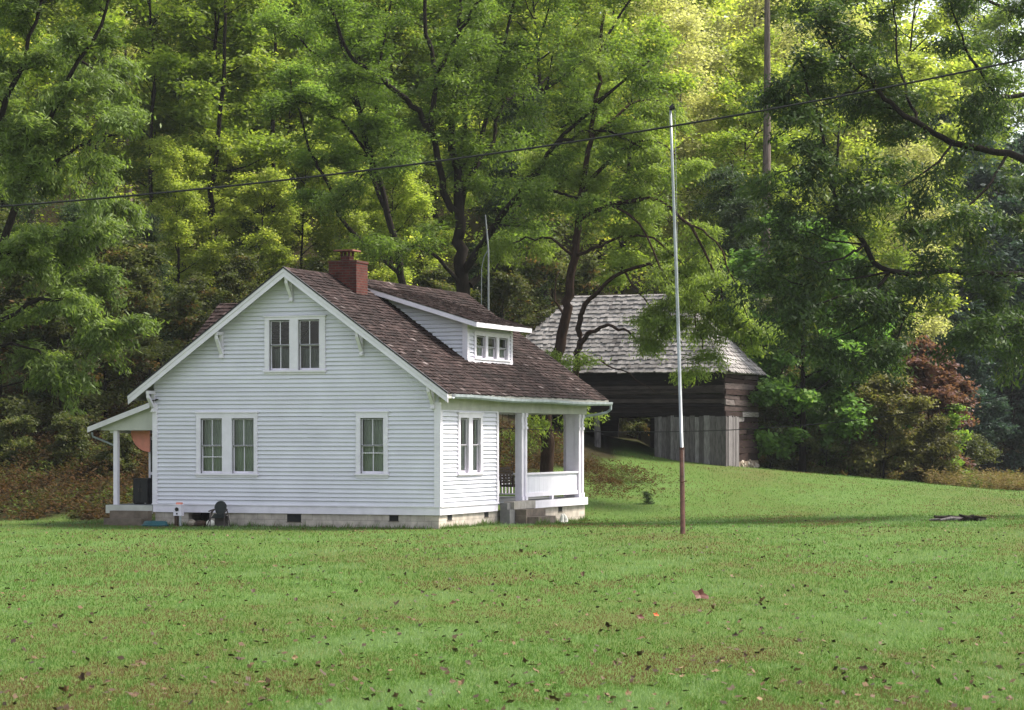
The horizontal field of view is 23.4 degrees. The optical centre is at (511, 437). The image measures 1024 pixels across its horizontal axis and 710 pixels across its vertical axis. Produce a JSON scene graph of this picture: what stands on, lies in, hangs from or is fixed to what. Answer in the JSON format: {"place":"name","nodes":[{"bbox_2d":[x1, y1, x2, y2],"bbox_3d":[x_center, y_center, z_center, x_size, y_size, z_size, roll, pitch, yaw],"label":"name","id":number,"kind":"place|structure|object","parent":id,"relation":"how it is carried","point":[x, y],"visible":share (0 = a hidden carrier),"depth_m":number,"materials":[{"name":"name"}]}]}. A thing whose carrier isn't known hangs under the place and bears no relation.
{"place":"outdoors","nodes":[
{"label":"outdoors","id":0,"kind":"place"},
{"bbox_2d":[0,66,1023,709],"bbox_3d":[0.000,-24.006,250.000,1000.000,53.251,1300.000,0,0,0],"label":"ground","id":1,"kind":"structure","parent":0,"point":[624,446],"depth_m":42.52,"materials":[{"name":"green plant"}]},
{"bbox_2d":[0,414,40,464],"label":"shrub","id":2,"kind":"object","parent":1,"relation":"on","point":[8,426],"visible":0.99,"depth_m":81.83,"materials":[{"name":"green plant"}]},
{"bbox_2d":[0,0,50,188],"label":"broadleaf tree","id":3,"kind":"object","parent":1,"relation":"on","point":[32,78],"visible":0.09,"depth_m":109.39,"materials":[{"name":"green plant"}]},
{"bbox_2d":[0,85,57,341],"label":"hemlock tree","id":4,"kind":"object","parent":1,"relation":"on","point":[3,202],"visible":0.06,"depth_m":98.27,"materials":[{"name":"green plant"}]},
{"bbox_2d":[0,208,87,433],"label":"understory tree","id":5,"kind":"object","parent":1,"relation":"on","point":[10,399],"visible":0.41,"depth_m":85.08,"materials":[{"name":"green plant"}]},
{"bbox_2d":[2,199,103,405],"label":"hemlock tree","id":6,"kind":"object","parent":1,"relation":"on","point":[72,210],"visible":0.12,"depth_m":91.51,"materials":[{"name":"green plant"}]},
{"bbox_2d":[0,243,122,435],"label":"understory tree","id":7,"kind":"object","parent":1,"relation":"on","point":[49,327],"visible":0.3,"depth_m":85.22,"materials":[{"name":"green plant"}]},
{"bbox_2d":[0,0,124,224],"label":"broadleaf tree","id":8,"kind":"object","parent":1,"relation":"on","point":[43,75],"visible":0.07,"depth_m":116.95,"materials":[{"name":"green plant"}]},
{"bbox_2d":[39,410,101,463],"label":"shrub","id":9,"kind":"object","parent":1,"relation":"on","point":[67,440],"visible":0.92,"depth_m":81.67,"materials":[{"name":"green plant"}]},
{"bbox_2d":[0,0,170,420],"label":"walnut tree","id":10,"kind":"object","parent":1,"relation":"on","point":[28,248],"visible":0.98,"depth_m":69.40,"materials":[{"name":"green plant"}]},
{"bbox_2d":[40,230,170,417],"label":"understory tree","id":11,"kind":"object","parent":1,"relation":"on","point":[138,358],"visible":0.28,"depth_m":87.46,"materials":[{"name":"green plant"}]},
{"bbox_2d":[25,0,191,260],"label":"broadleaf tree","id":12,"kind":"object","parent":1,"relation":"on","point":[59,10],"visible":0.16,"depth_m":111.33,"materials":[{"name":"green plant"}]},
{"bbox_2d":[90,430,141,477],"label":"shrub","id":13,"kind":"object","parent":1,"relation":"on","point":[107,455],"visible":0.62,"depth_m":80.89,"materials":[{"name":"green plant"}]},
{"bbox_2d":[93,234,208,407],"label":"understory tree","id":14,"kind":"object","parent":1,"relation":"on","point":[145,278],"visible":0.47,"depth_m":89.22,"materials":[{"name":"green plant"}]},
{"bbox_2d":[89,40,222,254],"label":"broadleaf tree","id":15,"kind":"object","parent":1,"relation":"on","point":[131,153],"visible":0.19,"depth_m":106.25,"materials":[{"name":"green plant"}]},
{"bbox_2d":[126,210,187,380],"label":"hemlock tree","id":16,"kind":"object","parent":1,"relation":"on","point":[164,269],"visible":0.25,"depth_m":95.75,"materials":[{"name":"green plant"}]},
{"bbox_2d":[82,0,241,321],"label":"slim tree","id":17,"kind":"object","parent":1,"relation":"on","point":[167,66],"visible":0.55,"depth_m":103.36,"materials":[{"name":"green plant"}]},
{"bbox_2d":[141,133,233,352],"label":"broadleaf tree","id":18,"kind":"object","parent":1,"relation":"on","point":[165,160],"visible":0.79,"depth_m":100.16,"materials":[{"name":"green plant"}]},
{"bbox_2d":[155,271,225,359],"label":"understory tree","id":19,"kind":"object","parent":1,"relation":"on","point":[197,281],"visible":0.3,"depth_m":96.00,"materials":[{"name":"green plant"}]},
{"bbox_2d":[137,0,266,283],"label":"slim tree","id":20,"kind":"object","parent":1,"relation":"on","point":[210,65],"visible":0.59,"depth_m":104.58,"materials":[{"name":"green plant"}]},
{"bbox_2d":[126,0,278,267],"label":"broadleaf tree","id":21,"kind":"object","parent":1,"relation":"on","point":[144,86],"visible":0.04,"depth_m":112.67,"materials":[{"name":"green plant"}]},
{"bbox_2d":[154,79,251,291],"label":"broadleaf tree","id":22,"kind":"object","parent":1,"relation":"on","point":[235,180],"visible":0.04,"depth_m":109.66,"materials":[{"name":"green plant"}]},
{"bbox_2d":[130,0,283,309],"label":"slim tree","id":23,"kind":"object","parent":1,"relation":"on","point":[238,30],"visible":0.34,"depth_m":105.64,"materials":[{"name":"green plant"}]},
{"bbox_2d":[206,501,229,526],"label":"lawn chair","id":24,"kind":"object","parent":1,"relation":"on","point":[220,509],"visible":0.99,"depth_m":68.58,"materials":[{"name":"green plastic"}]},
{"bbox_2d":[132,0,303,292],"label":"slim tree","id":25,"kind":"object","parent":1,"relation":"on","point":[185,20],"visible":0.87,"depth_m":102.49,"materials":[{"name":"green plant"}]},
{"bbox_2d":[168,121,272,289],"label":"broadleaf tree","id":26,"kind":"object","parent":1,"relation":"on","point":[233,209],"visible":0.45,"depth_m":103.38,"materials":[{"name":"green plant"}]},
{"bbox_2d":[194,249,270,326],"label":"understory tree","id":27,"kind":"object","parent":1,"relation":"on","point":[237,284],"visible":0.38,"depth_m":98.46,"materials":[{"name":"green plant"}]},
{"bbox_2d":[168,0,328,283],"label":"broadleaf tree","id":28,"kind":"object","parent":1,"relation":"on","point":[282,53],"visible":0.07,"depth_m":112.29,"materials":[{"name":"green plant"}]},
{"bbox_2d":[206,163,305,304],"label":"broadleaf tree","id":29,"kind":"object","parent":1,"relation":"on","point":[253,195],"visible":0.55,"depth_m":101.09,"materials":[{"name":"green plant"}]},
{"bbox_2d":[215,0,352,275],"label":"slim tree","id":30,"kind":"object","parent":1,"relation":"on","point":[295,4],"visible":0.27,"depth_m":107.86,"materials":[{"name":"green plant"}]},
{"bbox_2d":[234,61,346,265],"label":"broadleaf tree","id":31,"kind":"object","parent":1,"relation":"on","point":[264,165],"visible":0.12,"depth_m":110.52,"materials":[{"name":"green plant"}]},
{"bbox_2d":[0,333,591,519],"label":"undergrowth","id":32,"kind":"object","parent":1,"relation":"on","point":[5,484],"visible":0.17,"depth_m":80.02,"materials":[{"name":"green plant"}]},
{"bbox_2d":[256,129,354,281],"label":"broadleaf tree","id":33,"kind":"object","parent":1,"relation":"on","point":[302,226],"visible":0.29,"depth_m":104.50,"materials":[{"name":"green plant"}]},
{"bbox_2d":[256,3,394,259],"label":"broadleaf tree","id":34,"kind":"object","parent":1,"relation":"on","point":[310,122],"visible":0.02,"depth_m":113.70,"materials":[{"name":"green plant"}]},
{"bbox_2d":[242,0,437,284],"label":"locust tree","id":35,"kind":"object","parent":1,"relation":"on","point":[327,102],"visible":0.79,"depth_m":93.73,"materials":[{"name":"green plant"}]},
{"bbox_2d":[87,249,612,528],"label":"farmhouse","id":36,"kind":"object","parent":1,"relation":"on","point":[344,390],"visible":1,"depth_m":68.99,"materials":[{"name":"white paint"}]},
{"bbox_2d":[132,478,151,503],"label":"storage cabinet","id":37,"kind":"object","parent":36,"relation":"on","point":[142,490],"visible":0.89,"depth_m":70.82,"materials":[{"name":"black paint"}]},
{"bbox_2d":[194,412,259,477],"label":"window","id":38,"kind":"structure","parent":36,"relation":"in","point":[218,456],"depth_m":69.20,"materials":[{"name":"white paint"}]},
{"bbox_2d":[262,315,327,374],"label":"window","id":39,"kind":"structure","parent":36,"relation":"in","point":[285,360],"depth_m":68.41,"materials":[{"name":"white paint"}]},
{"bbox_2d":[354,411,389,477],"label":"window","id":40,"kind":"structure","parent":36,"relation":"in","point":[372,429],"depth_m":67.70,"materials":[{"name":"white paint"}]},
{"bbox_2d":[453,412,484,476],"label":"window","id":41,"kind":"structure","parent":36,"relation":"in","point":[470,456],"depth_m":68.83,"materials":[{"name":"white paint"}]},
{"bbox_2d":[473,331,510,361],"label":"window","id":42,"kind":"structure","parent":36,"relation":"in","point":[483,351],"depth_m":73.32,"materials":[{"name":"white paint"}]},
{"bbox_2d":[310,167,394,282],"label":"broadleaf tree","id":43,"kind":"object","parent":1,"relation":"on","point":[356,224],"visible":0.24,"depth_m":103.11,"materials":[{"name":"green plant"}]},
{"bbox_2d":[304,103,410,283],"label":"broadleaf tree","id":44,"kind":"object","parent":1,"relation":"on","point":[355,145],"visible":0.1,"depth_m":109.05,"materials":[{"name":"green plant"}]},
{"bbox_2d":[281,0,450,274],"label":"broadleaf tree","id":45,"kind":"object","parent":1,"relation":"on","point":[406,54],"visible":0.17,"depth_m":113.05,"materials":[{"name":"green plant"}]},
{"bbox_2d":[165,515,591,528],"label":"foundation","id":46,"kind":"object","parent":1,"relation":"on","point":[539,522],"visible":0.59,"depth_m":68.49,"materials":[{"name":"concrete"}]},
{"bbox_2d":[348,146,447,284],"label":"broadleaf tree","id":47,"kind":"object","parent":1,"relation":"on","point":[403,199],"visible":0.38,"depth_m":105.29,"materials":[{"name":"green plant"}]},
{"bbox_2d":[346,0,482,284],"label":"broadleaf tree","id":48,"kind":"object","parent":1,"relation":"on","point":[405,109],"visible":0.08,"depth_m":114.61,"materials":[{"name":"green plant"}]},
{"bbox_2d":[358,0,474,279],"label":"broadleaf tree","id":49,"kind":"object","parent":1,"relation":"on","point":[436,212],"visible":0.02,"depth_m":117.82,"materials":[{"name":"green plant"}]},
{"bbox_2d":[376,135,482,297],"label":"broadleaf tree","id":50,"kind":"object","parent":1,"relation":"on","point":[421,183],"visible":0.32,"depth_m":107.48,"materials":[{"name":"green plant"}]},
{"bbox_2d":[411,264,455,290],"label":"understory tree","id":51,"kind":"object","parent":1,"relation":"on","point":[429,278],"visible":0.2,"depth_m":99.99,"materials":[{"name":"green plant"}]},
{"bbox_2d":[299,0,691,294],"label":"locust tree","id":52,"kind":"object","parent":1,"relation":"on","point":[531,197],"visible":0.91,"depth_m":88.63,"materials":[{"name":"green plant"}]},
{"bbox_2d":[0,0,991,351],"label":"woods","id":53,"kind":"object","parent":1,"relation":"on","point":[728,8],"visible":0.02,"depth_m":139.19,"materials":[{"name":"green plant"}]},
{"bbox_2d":[439,77,567,319],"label":"hemlock tree","id":54,"kind":"object","parent":1,"relation":"on","point":[473,271],"visible":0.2,"depth_m":109.46,"materials":[{"name":"green plant"}]},
{"bbox_2d":[433,0,582,227],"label":"broadleaf tree","id":55,"kind":"object","parent":1,"relation":"on","point":[502,34],"visible":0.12,"depth_m":113.78,"materials":[{"name":"green plant"}]},
{"bbox_2d":[0,458,1023,709],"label":"leaf litter","id":56,"kind":"object","parent":1,"relation":"on","point":[66,706],"visible":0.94,"depth_m":29.61,"materials":[{"name":"brown plant"}]},
{"bbox_2d":[470,254,554,336],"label":"understory tree","id":57,"kind":"object","parent":1,"relation":"on","point":[507,276],"visible":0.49,"depth_m":102.88,"materials":[{"name":"green plant"}]},
{"bbox_2d":[430,0,638,315],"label":"broadleaf tree","id":58,"kind":"object","parent":1,"relation":"on","point":[549,71],"visible":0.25,"depth_m":112.58,"materials":[{"name":"green plant"}]},
{"bbox_2d":[479,211,608,327],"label":"understory tree","id":59,"kind":"object","parent":1,"relation":"on","point":[586,269],"visible":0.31,"depth_m":107.23,"materials":[{"name":"green plant"}]},
{"bbox_2d":[548,0,690,264],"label":"broadleaf tree","id":60,"kind":"object","parent":1,"relation":"on","point":[624,16],"visible":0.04,"depth_m":128.92,"materials":[{"name":"green plant"}]},
{"bbox_2d":[472,2,788,471],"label":"old locust tree","id":61,"kind":"object","parent":1,"relation":"on","point":[659,322],"visible":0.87,"depth_m":85.17,"materials":[{"name":"green plant"}]},
{"bbox_2d":[548,11,712,294],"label":"broadleaf tree","id":62,"kind":"object","parent":1,"relation":"on","point":[658,42],"visible":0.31,"depth_m":117.78,"materials":[{"name":"green plant"}]},
{"bbox_2d":[617,394,649,439],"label":"understory tree","id":63,"kind":"object","parent":1,"relation":"on","point":[640,426],"visible":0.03,"depth_m":104.54,"materials":[{"name":"green plant"}]},
{"bbox_2d":[584,453,689,499],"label":"weed patch","id":64,"kind":"object","parent":1,"relation":"on","point":[611,480],"visible":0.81,"depth_m":88.70,"materials":[{"name":"plant"}]},
{"bbox_2d":[525,294,766,467],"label":"old barn","id":65,"kind":"structure","parent":1,"relation":"on","point":[706,406],"depth_m":98.52,"materials":[{"name":"grey wood"}]},
{"bbox_2d":[599,0,732,293],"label":"thin tree","id":66,"kind":"object","parent":1,"relation":"on","point":[664,7],"visible":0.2,"depth_m":124.45,"materials":[{"name":"green plant"}]},
{"bbox_2d":[669,103,686,533],"bbox_3d":[4.253,-2.907,63.389,0.460,11.333,0.156,0,0,0],"label":"flagpole","id":67,"kind":"object","parent":1,"relation":"on","point":[682,471],"visible":0.93,"depth_m":63.36,"materials":[{"name":"metal"}]},
{"bbox_2d":[628,3,754,299],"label":"thin tree","id":68,"kind":"object","parent":1,"relation":"on","point":[687,24],"visible":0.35,"depth_m":121.33,"materials":[{"name":"green plant"}]},
{"bbox_2d":[649,160,776,424],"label":"hemlock tree","id":69,"kind":"object","parent":1,"relation":"on","point":[716,195],"visible":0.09,"depth_m":112.00,"materials":[{"name":"green plant"}]},
{"bbox_2d":[665,0,790,218],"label":"broadleaf tree","id":70,"kind":"object","parent":1,"relation":"on","point":[710,2],"visible":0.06,"depth_m":142.01,"materials":[{"name":"green plant"}]},
{"bbox_2d":[663,75,802,343],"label":"broadleaf tree","id":71,"kind":"object","parent":1,"relation":"on","point":[723,138],"visible":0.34,"depth_m":120.79,"materials":[{"name":"green plant"}]},
{"bbox_2d":[682,0,822,222],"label":"thin tree","id":72,"kind":"object","parent":1,"relation":"on","point":[754,11],"visible":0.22,"depth_m":132.86,"materials":[{"name":"green plant"}]},
{"bbox_2d":[706,190,814,466],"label":"hemlock tree","id":73,"kind":"object","parent":1,"relation":"on","point":[739,212],"visible":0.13,"depth_m":108.71,"materials":[{"name":"green plant"}]},
{"bbox_2d":[759,0,770,457],"bbox_3d":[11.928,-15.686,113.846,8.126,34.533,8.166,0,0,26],"label":"utility pole","id":74,"kind":"object","parent":1,"relation":"on","point":[766,146],"visible":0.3,"depth_m":113.95,"materials":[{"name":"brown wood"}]},
{"bbox_2d":[711,24,820,275],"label":"broadleaf tree","id":75,"kind":"object","parent":1,"relation":"on","point":[749,61],"visible":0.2,"depth_m":124.08,"materials":[{"name":"green plant"}]},
{"bbox_2d":[756,404,809,471],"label":"shrub","id":76,"kind":"object","parent":1,"relation":"on","point":[769,414],"visible":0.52,"depth_m":103.38,"materials":[{"name":"green plant"}]},
{"bbox_2d":[739,294,839,456],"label":"understory tree","id":77,"kind":"object","parent":1,"relation":"on","point":[763,346],"visible":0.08,"depth_m":107.71,"materials":[{"name":"green plant"}]},
{"bbox_2d":[738,0,843,190],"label":"broadleaf tree","id":78,"kind":"object","parent":1,"relation":"on","point":[773,18],"visible":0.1,"depth_m":149.90,"materials":[{"name":"green plant"}]},
{"bbox_2d":[723,210,876,471],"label":"maple tree","id":79,"kind":"object","parent":1,"relation":"on","point":[775,386],"visible":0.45,"depth_m":101.82,"materials":[{"name":"green plant"}]},
{"bbox_2d":[796,422,854,474],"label":"shrub","id":80,"kind":"object","parent":1,"relation":"on","point":[817,452],"visible":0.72,"depth_m":102.60,"materials":[{"name":"green plant"}]},
{"bbox_2d":[758,32,893,284],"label":"broadleaf tree","id":81,"kind":"object","parent":1,"relation":"on","point":[838,145],"visible":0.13,"depth_m":132.40,"materials":[{"name":"green plant"}]},
{"bbox_2d":[784,0,903,219],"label":"thin tree","id":82,"kind":"object","parent":1,"relation":"on","point":[860,24],"visible":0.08,"depth_m":138.72,"materials":[{"name":"green plant"}]},
{"bbox_2d":[795,309,919,475],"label":"maple tree","id":83,"kind":"object","parent":1,"relation":"on","point":[830,396],"visible":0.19,"depth_m":104.75,"materials":[{"name":"green plant"}]},
{"bbox_2d":[714,0,1023,392],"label":"walnut tree","id":84,"kind":"object","parent":1,"relation":"on","point":[877,297],"visible":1,"depth_m":73.92,"materials":[{"name":"green plant"}]},
{"bbox_2d":[818,171,927,395],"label":"broadleaf tree","id":85,"kind":"object","parent":1,"relation":"on","point":[892,258],"visible":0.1,"depth_m":121.17,"materials":[{"name":"green plant"}]},
{"bbox_2d":[833,371,940,478],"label":"shrub","id":86,"kind":"object","parent":1,"relation":"on","point":[861,455],"visible":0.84,"depth_m":102.61,"materials":[{"name":"green plant"}]},
{"bbox_2d":[758,454,1023,490],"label":"dry weeds","id":87,"kind":"object","parent":1,"relation":"on","point":[995,479],"visible":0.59,"depth_m":101.19,"materials":[{"name":"plant"}]},
{"bbox_2d":[849,126,956,343],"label":"thin tree","id":88,"kind":"object","parent":1,"relation":"on","point":[936,329],"visible":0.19,"depth_m":127.18,"materials":[{"name":"green plant"}]},
{"bbox_2d":[819,47,992,337],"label":"broadleaf tree","id":89,"kind":"object","parent":1,"relation":"on","point":[941,88],"visible":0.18,"depth_m":139.74,"materials":[{"name":"green plant"}]},
{"bbox_2d":[828,0,984,217],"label":"broadleaf tree","id":90,"kind":"object","parent":1,"relation":"on","point":[933,26],"visible":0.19,"depth_m":149.20,"materials":[{"name":"green plant"}]},
{"bbox_2d":[893,413,968,482],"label":"shrub","id":91,"kind":"object","parent":1,"relation":"on","point":[937,444],"visible":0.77,"depth_m":103.07,"materials":[{"name":"green plant"}]},
{"bbox_2d":[894,331,980,474],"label":"dogwood tree","id":92,"kind":"object","parent":1,"relation":"on","point":[953,388],"visible":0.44,"depth_m":105.48,"materials":[{"name":"red plant"}]},
{"bbox_2d":[890,106,1023,338],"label":"forest tree","id":93,"kind":"object","parent":1,"relation":"on","point":[981,178],"visible":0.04,"depth_m":159.40,"materials":[{"name":"green plant"}]},
{"bbox_2d":[940,401,973,475],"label":"sapling","id":94,"kind":"object","parent":1,"relation":"on","point":[955,418],"visible":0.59,"depth_m":104.21,"materials":[{"name":"green plant"}]},
{"bbox_2d":[903,49,1021,249],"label":"broadleaf tree","id":95,"kind":"object","parent":1,"relation":"on","point":[968,84],"visible":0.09,"depth_m":164.19,"materials":[{"name":"green plant"}]},
{"bbox_2d":[922,0,1017,204],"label":"broadleaf tree","id":96,"kind":"object","parent":1,"relation":"on","point":[972,30],"visible":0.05,"depth_m":197.29,"materials":[{"name":"green plant"}]},
{"bbox_2d":[945,430,1002,473],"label":"shrub","id":97,"kind":"object","parent":1,"relation":"on","point":[989,453],"visible":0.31,"depth_m":111.60,"materials":[{"name":"green plant"}]},
{"bbox_2d":[930,299,1019,455],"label":"forest tree","id":98,"kind":"object","parent":1,"relation":"on","point":[997,407],"visible":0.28,"depth_m":149.02,"materials":[{"name":"green plant"}]},
{"bbox_2d":[930,210,1023,467],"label":"forest tree","id":99,"kind":"object","parent":1,"relation":"on","point":[961,289],"visible":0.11,"depth_m":154.66,"materials":[{"name":"green plant"}]},
{"bbox_2d":[940,133,1023,403],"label":"forest tree","id":100,"kind":"object","parent":1,"relation":"on","point":[1004,192],"visible":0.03,"depth_m":170.58,"materials":[{"name":"green plant"}]},
{"bbox_2d":[947,0,1023,195],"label":"broadleaf tree","id":101,"kind":"object","parent":1,"relation":"on","point":[996,22],"visible":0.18,"depth_m":188.51,"materials":[{"name":"green plant"}]},
{"bbox_2d":[959,232,1023,472],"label":"forest tree","id":102,"kind":"object","parent":1,"relation":"on","point":[1016,439],"visible":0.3,"depth_m":152.45,"materials":[{"name":"green plant"}]},
{"bbox_2d":[0,58,1023,207],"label":"power cable","id":103,"kind":"object","parent":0,"point":[723,117],"visible":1,"depth_m":48.91,"materials":[{"name":"black rubber"}]},
{"bbox_2d":[49,0,1023,174],"label":"sky","id":104,"kind":"structure","parent":0,"point":[926,5],"materials":[{"name":"white"}]},
{"bbox_2d":[503,391,1023,431],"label":"power cable","id":105,"kind":"object","parent":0,"point":[791,426],"visible":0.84,"depth_m":76.01,"materials":[{"name":"rubber"}]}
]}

